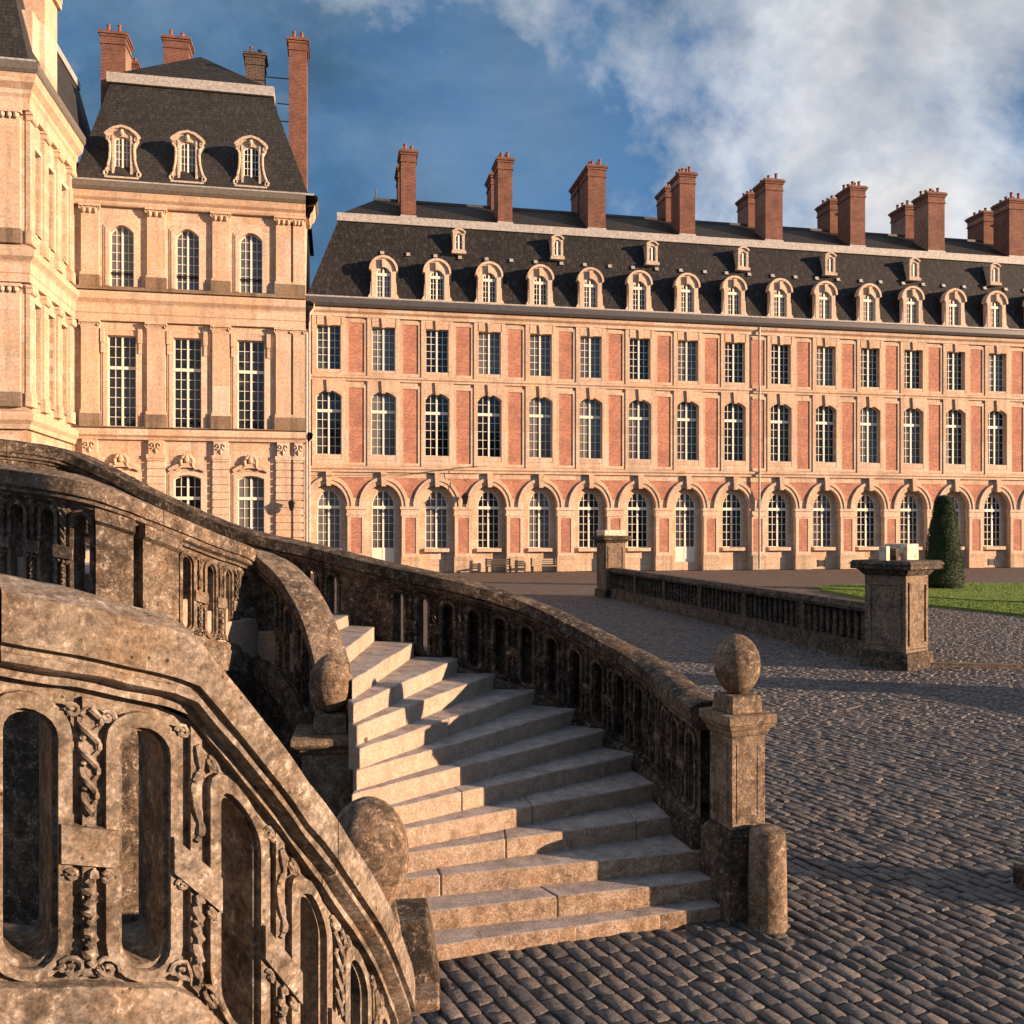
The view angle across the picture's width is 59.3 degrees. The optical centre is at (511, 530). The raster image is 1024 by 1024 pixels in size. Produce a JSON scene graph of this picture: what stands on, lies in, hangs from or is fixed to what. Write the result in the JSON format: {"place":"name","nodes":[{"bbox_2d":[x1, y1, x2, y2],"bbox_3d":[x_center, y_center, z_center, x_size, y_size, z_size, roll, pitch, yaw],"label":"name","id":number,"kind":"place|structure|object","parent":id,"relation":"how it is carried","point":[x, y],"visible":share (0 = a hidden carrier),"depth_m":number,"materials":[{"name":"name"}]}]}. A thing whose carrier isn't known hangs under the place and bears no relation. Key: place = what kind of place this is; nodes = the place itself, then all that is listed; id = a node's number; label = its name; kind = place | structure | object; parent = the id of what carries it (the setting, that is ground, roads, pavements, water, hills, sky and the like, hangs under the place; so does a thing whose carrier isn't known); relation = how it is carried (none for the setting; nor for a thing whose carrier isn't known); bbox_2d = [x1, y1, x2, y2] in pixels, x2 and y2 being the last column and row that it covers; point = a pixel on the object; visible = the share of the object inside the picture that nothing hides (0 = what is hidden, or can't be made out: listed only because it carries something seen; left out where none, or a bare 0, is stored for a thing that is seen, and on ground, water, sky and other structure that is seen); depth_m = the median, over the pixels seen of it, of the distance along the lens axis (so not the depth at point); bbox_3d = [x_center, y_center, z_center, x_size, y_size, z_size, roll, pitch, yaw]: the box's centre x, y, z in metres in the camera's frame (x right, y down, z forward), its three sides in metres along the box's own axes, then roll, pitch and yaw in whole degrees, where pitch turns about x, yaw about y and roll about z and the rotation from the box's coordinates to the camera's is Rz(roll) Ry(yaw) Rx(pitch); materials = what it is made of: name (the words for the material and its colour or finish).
{"place":"outdoors","nodes":[
{"label":"outdoors","id":0,"kind":"place"},
{"bbox_2d":[3,567,1023,1023],"bbox_3d":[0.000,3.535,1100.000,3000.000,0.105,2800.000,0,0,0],"label":"courtyard","id":1,"kind":"structure","parent":0,"point":[895,805],"depth_m":9.69,"materials":[{"name":"stone"}]},
{"bbox_2d":[0,0,90,449],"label":"building","id":2,"kind":"structure","parent":1,"relation":"on","point":[45,131],"depth_m":61.38,"materials":[{"name":"stone"}]},
{"bbox_2d":[35,145,41,239],"bbox_3d":[-32.324,-23.070,61.170,0.170,5.940,2.100,0,0,-11],"label":"window","id":3,"kind":"structure","parent":2,"relation":"in","point":[37,150],"depth_m":61.93,"materials":[{"name":"beige stone"}]},
{"bbox_2d":[35,299,41,404],"bbox_3d":[-32.489,-12.170,61.139,0.500,6.940,2.300,0,0,-11],"label":"window","id":4,"kind":"structure","parent":2,"relation":"in","point":[38,304],"depth_m":62.02,"materials":[{"name":"beige stone"}]},
{"bbox_2d":[49,163,55,252],"bbox_3d":[-32.887,-23.070,64.066,0.170,5.940,2.100,0,0,-11],"label":"window","id":5,"kind":"structure","parent":2,"relation":"in","point":[51,168],"depth_m":64.83,"materials":[{"name":"beige stone"}]},
{"bbox_2d":[49,310,55,410],"bbox_3d":[-32.887,-12.170,64.066,0.170,6.940,2.300,0,0,-11],"label":"window","id":6,"kind":"structure","parent":2,"relation":"in","point":[51,314],"depth_m":64.91,"materials":[{"name":"beige stone"}]},
{"bbox_2d":[62,180,67,264],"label":"window","id":7,"kind":"structure","parent":2,"relation":"in","point":[64,185],"depth_m":67.91,"materials":[{"name":"beige stone"}]},
{"bbox_2d":[62,320,67,415],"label":"window","id":8,"kind":"structure","parent":2,"relation":"in","point":[64,323],"depth_m":68.00,"materials":[{"name":"beige stone"}]},
{"bbox_2d":[0,462,350,925],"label":"carved balustrade","id":9,"kind":"object","parent":1,"relation":"on","point":[146,555],"visible":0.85,"depth_m":8.18,"materials":[{"name":"stone"}]},
{"bbox_2d":[71,24,318,541],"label":"corner pavilion","id":10,"kind":"structure","parent":1,"relation":"on","point":[196,211],"depth_m":71.47,"materials":[{"name":"stone"}]},
{"bbox_2d":[100,327,142,426],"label":"window","id":11,"kind":"structure","parent":10,"relation":"in","point":[125,353],"depth_m":70.39,"materials":[{"name":"white glass"}]},
{"bbox_2d":[103,219,139,286],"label":"window","id":12,"kind":"structure","parent":10,"relation":"in","point":[125,243],"depth_m":70.39,"materials":[{"name":"beige glass"}]},
{"bbox_2d":[109,453,141,481],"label":"window","id":13,"kind":"structure","parent":10,"relation":"in","point":[120,456],"depth_m":70.04,"materials":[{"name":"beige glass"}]},
{"bbox_2d":[166,330,207,427],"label":"window","id":14,"kind":"structure","parent":10,"relation":"in","point":[190,355],"depth_m":71.33,"materials":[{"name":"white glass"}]},
{"bbox_2d":[168,454,206,512],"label":"window","id":15,"kind":"structure","parent":10,"relation":"in","point":[191,490],"depth_m":71.26,"materials":[{"name":"beige glass"}]},
{"bbox_2d":[170,223,204,290],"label":"window","id":16,"kind":"structure","parent":10,"relation":"in","point":[187,250],"depth_m":71.33,"materials":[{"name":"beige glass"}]},
{"bbox_2d":[232,455,269,533],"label":"window","id":17,"kind":"structure","parent":10,"relation":"in","point":[250,494],"depth_m":72.24,"materials":[{"name":"beige glass"}]},
{"bbox_2d":[231,333,270,428],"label":"window","id":18,"kind":"structure","parent":10,"relation":"in","point":[253,357],"depth_m":72.26,"materials":[{"name":"white glass"}]},
{"bbox_2d":[234,227,267,293],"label":"window","id":19,"kind":"structure","parent":10,"relation":"in","point":[253,251],"depth_m":72.26,"materials":[{"name":"beige glass"}]},
{"bbox_2d":[288,500,294,510],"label":"wall lantern","id":20,"kind":"object","parent":10,"relation":"attached to","point":[291,503],"depth_m":71.61,"materials":[{"name":"black metal"}]},
{"bbox_2d":[0,573,414,1023],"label":"carved balustrade","id":21,"kind":"object","parent":1,"relation":"on","point":[262,899],"visible":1,"depth_m":3.05,"materials":[{"name":"stone"}]},
{"bbox_2d":[290,654,367,816],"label":"newel pier","id":22,"kind":"structure","parent":1,"relation":"on","point":[320,744],"depth_m":8.34,"materials":[{"name":"stone"}]},
{"bbox_2d":[0,439,712,849],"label":"carved balustrade","id":23,"kind":"object","parent":1,"relation":"on","point":[640,705],"visible":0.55,"depth_m":11.07,"materials":[{"name":"stone"}]},
{"bbox_2d":[17,549,720,961],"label":"curved staircase","id":24,"kind":"structure","parent":1,"relation":"on","point":[527,823],"depth_m":8.54,"materials":[{"name":"stone"}]},
{"bbox_2d":[336,796,408,931],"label":"newel pier","id":25,"kind":"structure","parent":1,"relation":"on","point":[374,829],"depth_m":4.84,"materials":[{"name":"stone"}]},
{"bbox_2d":[395,898,440,1015],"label":"kerb block","id":26,"kind":"structure","parent":1,"relation":"on","point":[416,925],"depth_m":6.92,"materials":[{"name":"stone"}]},
{"bbox_2d":[485,558,510,572],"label":"bench","id":27,"kind":"object","parent":1,"relation":"on","point":[486,561],"visible":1,"depth_m":75.89,"materials":[{"name":"brown wood"}]},
{"bbox_2d":[530,558,556,571],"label":"bench","id":28,"kind":"object","parent":1,"relation":"on","point":[554,565],"visible":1,"depth_m":76.59,"materials":[{"name":"brown wood"}]},
{"bbox_2d":[305,143,1023,572],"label":"palace wing","id":29,"kind":"structure","parent":1,"relation":"on","point":[675,385],"depth_m":80.27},
{"bbox_2d":[317,325,340,372],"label":"window","id":30,"kind":"structure","parent":29,"relation":"in","point":[328,337],"depth_m":74.28,"materials":[{"name":"black glass"}]},
{"bbox_2d":[316,391,341,459],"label":"window","id":31,"kind":"structure","parent":29,"relation":"in","point":[328,405],"depth_m":74.31,"materials":[{"name":"black glass"}]},
{"bbox_2d":[317,490,341,549],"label":"window","id":32,"kind":"structure","parent":29,"relation":"in","point":[328,506],"depth_m":74.64,"materials":[{"name":"grey glass"}]},
{"bbox_2d":[372,491,393,561],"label":"glazed door","id":33,"kind":"structure","parent":29,"relation":"in","point":[383,502],"depth_m":75.49,"materials":[{"name":"white glass"}]},
{"bbox_2d":[372,328,394,374],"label":"window","id":34,"kind":"structure","parent":29,"relation":"in","point":[383,340],"depth_m":75.14,"materials":[{"name":"grey glass"}]},
{"bbox_2d":[371,393,395,460],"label":"window","id":35,"kind":"structure","parent":29,"relation":"in","point":[383,406],"depth_m":75.17,"materials":[{"name":"grey glass"}]},
{"bbox_2d":[424,491,448,551],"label":"window","id":36,"kind":"structure","parent":29,"relation":"in","point":[436,503],"depth_m":76.32,"materials":[{"name":"grey glass"}]},
{"bbox_2d":[425,394,448,460],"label":"window","id":37,"kind":"structure","parent":29,"relation":"in","point":[436,407],"depth_m":76.02,"materials":[{"name":"black glass"}]},
{"bbox_2d":[426,330,448,375],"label":"window","id":38,"kind":"structure","parent":29,"relation":"in","point":[436,341],"depth_m":75.98,"materials":[{"name":"black glass"}]},
{"bbox_2d":[460,467,468,503],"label":"hanging lantern","id":39,"kind":"object","parent":29,"relation":"hanging from","point":[465,496],"visible":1,"depth_m":75.19,"materials":[{"name":"black metal"}]},
{"bbox_2d":[476,491,500,551],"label":"window","id":40,"kind":"structure","parent":29,"relation":"in","point":[488,505],"depth_m":77.20,"materials":[{"name":"black glass"}]},
{"bbox_2d":[479,332,500,377],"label":"window","id":41,"kind":"structure","parent":29,"relation":"in","point":[489,343],"depth_m":76.84,"materials":[{"name":"grey glass"}]},
{"bbox_2d":[478,396,501,461],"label":"window","id":42,"kind":"structure","parent":29,"relation":"in","point":[489,408],"depth_m":76.88,"materials":[{"name":"black glass"}]},
{"bbox_2d":[527,492,551,551],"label":"window","id":43,"kind":"structure","parent":29,"relation":"in","point":[539,509],"depth_m":78.05,"materials":[{"name":"grey glass"}]},
{"bbox_2d":[530,334,551,379],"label":"window","id":44,"kind":"structure","parent":29,"relation":"in","point":[540,345],"depth_m":77.69,"materials":[{"name":"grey glass"}]},
{"bbox_2d":[529,397,552,462],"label":"window","id":45,"kind":"structure","parent":29,"relation":"in","point":[539,409],"depth_m":77.73,"materials":[{"name":"grey glass"}]},
{"bbox_2d":[577,492,598,550],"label":"window","id":46,"kind":"structure","parent":29,"relation":"in","point":[588,504],"depth_m":78.90,"materials":[{"name":"black glass"}]},
{"bbox_2d":[580,337,601,380],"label":"window","id":47,"kind":"structure","parent":29,"relation":"in","point":[589,347],"depth_m":78.53,"materials":[{"name":"grey glass"}]},
{"bbox_2d":[580,399,601,463],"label":"window","id":48,"kind":"structure","parent":29,"relation":"in","point":[590,410],"depth_m":78.59,"materials":[{"name":"grey glass"}]},
{"bbox_2d":[626,493,650,550],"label":"window","id":49,"kind":"structure","parent":29,"relation":"in","point":[637,504],"depth_m":79.75,"materials":[{"name":"black glass"}]},
{"bbox_2d":[629,400,650,463],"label":"window","id":50,"kind":"structure","parent":29,"relation":"in","point":[639,412],"depth_m":79.46,"materials":[{"name":"grey glass"}]},
{"bbox_2d":[630,339,650,382],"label":"window","id":51,"kind":"structure","parent":29,"relation":"in","point":[639,349],"depth_m":79.40,"materials":[{"name":"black glass"}]},
{"bbox_2d":[675,493,694,561],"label":"glazed door","id":52,"kind":"structure","parent":29,"relation":"in","point":[685,507],"depth_m":80.61,"materials":[{"name":"white glass"}]},
{"bbox_2d":[678,341,697,384],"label":"window","id":53,"kind":"structure","parent":29,"relation":"in","point":[687,351],"depth_m":80.26,"materials":[{"name":"grey glass"}]},
{"bbox_2d":[677,401,698,464],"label":"window","id":54,"kind":"structure","parent":29,"relation":"in","point":[686,412],"depth_m":80.27,"materials":[{"name":"black glass"}]},
{"bbox_2d":[721,493,744,550],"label":"window","id":55,"kind":"structure","parent":29,"relation":"in","point":[731,508],"depth_m":81.46,"materials":[{"name":"black glass"}]},
{"bbox_2d":[725,343,744,385],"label":"window","id":56,"kind":"structure","parent":29,"relation":"in","point":[733,352],"depth_m":81.12,"materials":[{"name":"black glass"}]},
{"bbox_2d":[725,403,745,465],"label":"window","id":57,"kind":"structure","parent":29,"relation":"in","point":[734,413],"depth_m":81.16,"materials":[{"name":"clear glass"}]},
{"bbox_2d":[767,494,790,550],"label":"window","id":58,"kind":"structure","parent":29,"relation":"in","point":[777,510],"depth_m":82.30,"materials":[{"name":"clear glass"}]},
{"bbox_2d":[771,345,790,387],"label":"window","id":59,"kind":"structure","parent":29,"relation":"in","point":[779,354],"depth_m":81.98,"materials":[{"name":"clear glass"}]},
{"bbox_2d":[771,404,791,465],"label":"window","id":60,"kind":"structure","parent":29,"relation":"in","point":[779,414],"depth_m":82.00,"materials":[{"name":"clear glass"}]},
{"bbox_2d":[812,494,835,549],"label":"window","id":61,"kind":"structure","parent":29,"relation":"in","point":[822,506],"depth_m":83.15,"materials":[{"name":"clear glass"}]},
{"bbox_2d":[816,405,835,466],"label":"window","id":62,"kind":"structure","parent":29,"relation":"in","point":[824,415],"depth_m":82.84,"materials":[{"name":"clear glass"}]},
{"bbox_2d":[817,347,835,388],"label":"window","id":63,"kind":"structure","parent":29,"relation":"in","point":[824,354],"depth_m":82.82,"materials":[{"name":"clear glass"}]},
{"bbox_2d":[856,495,878,549],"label":"window","id":64,"kind":"structure","parent":29,"relation":"in","point":[865,508],"depth_m":83.98,"materials":[{"name":"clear glass"}]},
{"bbox_2d":[860,407,879,467],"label":"window","id":65,"kind":"structure","parent":29,"relation":"in","point":[868,416],"depth_m":83.70,"materials":[{"name":"clear glass"}]},
{"bbox_2d":[861,349,879,389],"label":"window","id":66,"kind":"structure","parent":29,"relation":"in","point":[868,356],"depth_m":83.68,"materials":[{"name":"clear glass"}]},
{"bbox_2d":[900,495,922,549],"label":"window","id":67,"kind":"structure","parent":29,"relation":"in","point":[908,514],"depth_m":84.87,"materials":[{"name":"clear glass"}]},
{"bbox_2d":[904,350,922,391],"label":"window","id":68,"kind":"structure","parent":29,"relation":"in","point":[911,358],"depth_m":84.52,"materials":[{"name":"clear glass"}]},
{"bbox_2d":[904,408,922,467],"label":"window","id":69,"kind":"structure","parent":29,"relation":"in","point":[912,425],"depth_m":84.56,"materials":[{"name":"clear glass"}]},
{"bbox_2d":[947,352,964,392],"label":"window","id":70,"kind":"structure","parent":29,"relation":"in","point":[954,360],"depth_m":85.37,"materials":[{"name":"clear glass"}]},
{"bbox_2d":[946,409,965,468],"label":"window","id":71,"kind":"structure","parent":29,"relation":"in","point":[954,426],"depth_m":85.39,"materials":[{"name":"clear glass"}]},
{"bbox_2d":[950,495,964,549],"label":"window","id":72,"kind":"structure","parent":29,"relation":"in","point":[956,505],"depth_m":85.85,"materials":[{"name":"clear glass"}]},
{"bbox_2d":[983,496,1005,549],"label":"window","id":73,"kind":"structure","parent":29,"relation":"in","point":[992,509],"depth_m":86.54,"materials":[{"name":"clear glass"}]},
{"bbox_2d":[989,354,1005,394],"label":"window","id":74,"kind":"structure","parent":29,"relation":"in","point":[995,361],"depth_m":86.27,"materials":[{"name":"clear glass"}]},
{"bbox_2d":[988,410,1006,469],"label":"window","id":75,"kind":"structure","parent":29,"relation":"in","point":[995,419],"depth_m":86.27,"materials":[{"name":"clear glass"}]},
{"bbox_2d":[610,568,864,658],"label":"parapet wall","id":76,"kind":"structure","parent":1,"relation":"on","point":[833,624],"depth_m":30.81,"materials":[{"name":"stone"}]},
{"bbox_2d":[699,634,776,926],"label":"newel pier","id":77,"kind":"structure","parent":1,"relation":"on","point":[738,721],"depth_m":8.15,"materials":[{"name":"stone"}]},
{"bbox_2d":[747,824,787,936],"bbox_3d":[2.270,3.090,8.000,0.344,0.920,0.344,0,0,0],"label":"stone bollard","id":78,"kind":"object","parent":1,"relation":"on","point":[767,887],"visible":0.97,"depth_m":7.86,"materials":[{"name":"beige stone"}]},
{"bbox_2d":[812,582,1023,602],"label":"lawn","id":79,"kind":"structure","parent":1,"relation":"on","point":[1000,591],"depth_m":50.58,"materials":[{"name":"green plant"}]},
{"bbox_2d":[924,495,965,588],"bbox_3d":[25.907,0.650,53.970,2.422,5.700,2.503,0,0,0],"label":"clipped yew","id":80,"kind":"object","parent":79,"relation":"on","point":[943,543],"visible":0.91,"depth_m":53.36,"materials":[{"name":"green plant"}]},
{"bbox_2d":[820,588,1023,615],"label":"lawn","id":81,"kind":"structure","parent":1,"relation":"on","point":[1009,608],"depth_m":41.54,"materials":[{"name":"green plant"}]},
{"bbox_2d":[931,662,1023,669],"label":"kerb stone","id":82,"kind":"object","parent":1,"relation":"on","point":[952,665],"visible":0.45,"depth_m":22.95,"materials":[{"name":"grey stone"}]},
{"bbox_2d":[57,0,1023,286],"label":"sky","id":83,"kind":"structure","parent":0,"point":[901,99],"materials":[{"name":"blue"}]},
{"bbox_2d":[590,530,632,597],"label":"gate pier","id":84,"kind":"structure","parent":0,"point":[610,548],"depth_m":47.67,"materials":[{"name":"stone"}]},
{"bbox_2d":[849,543,944,670],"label":"gate pier","id":85,"kind":"structure","parent":0,"point":[896,606],"depth_m":22.89,"materials":[{"name":"stone"}]},
{"bbox_2d":[1013,865,1023,890],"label":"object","id":86,"kind":"structure","parent":0,"point":[1018,875],"depth_m":8.88,"materials":[{"name":"stone"}]}
]}

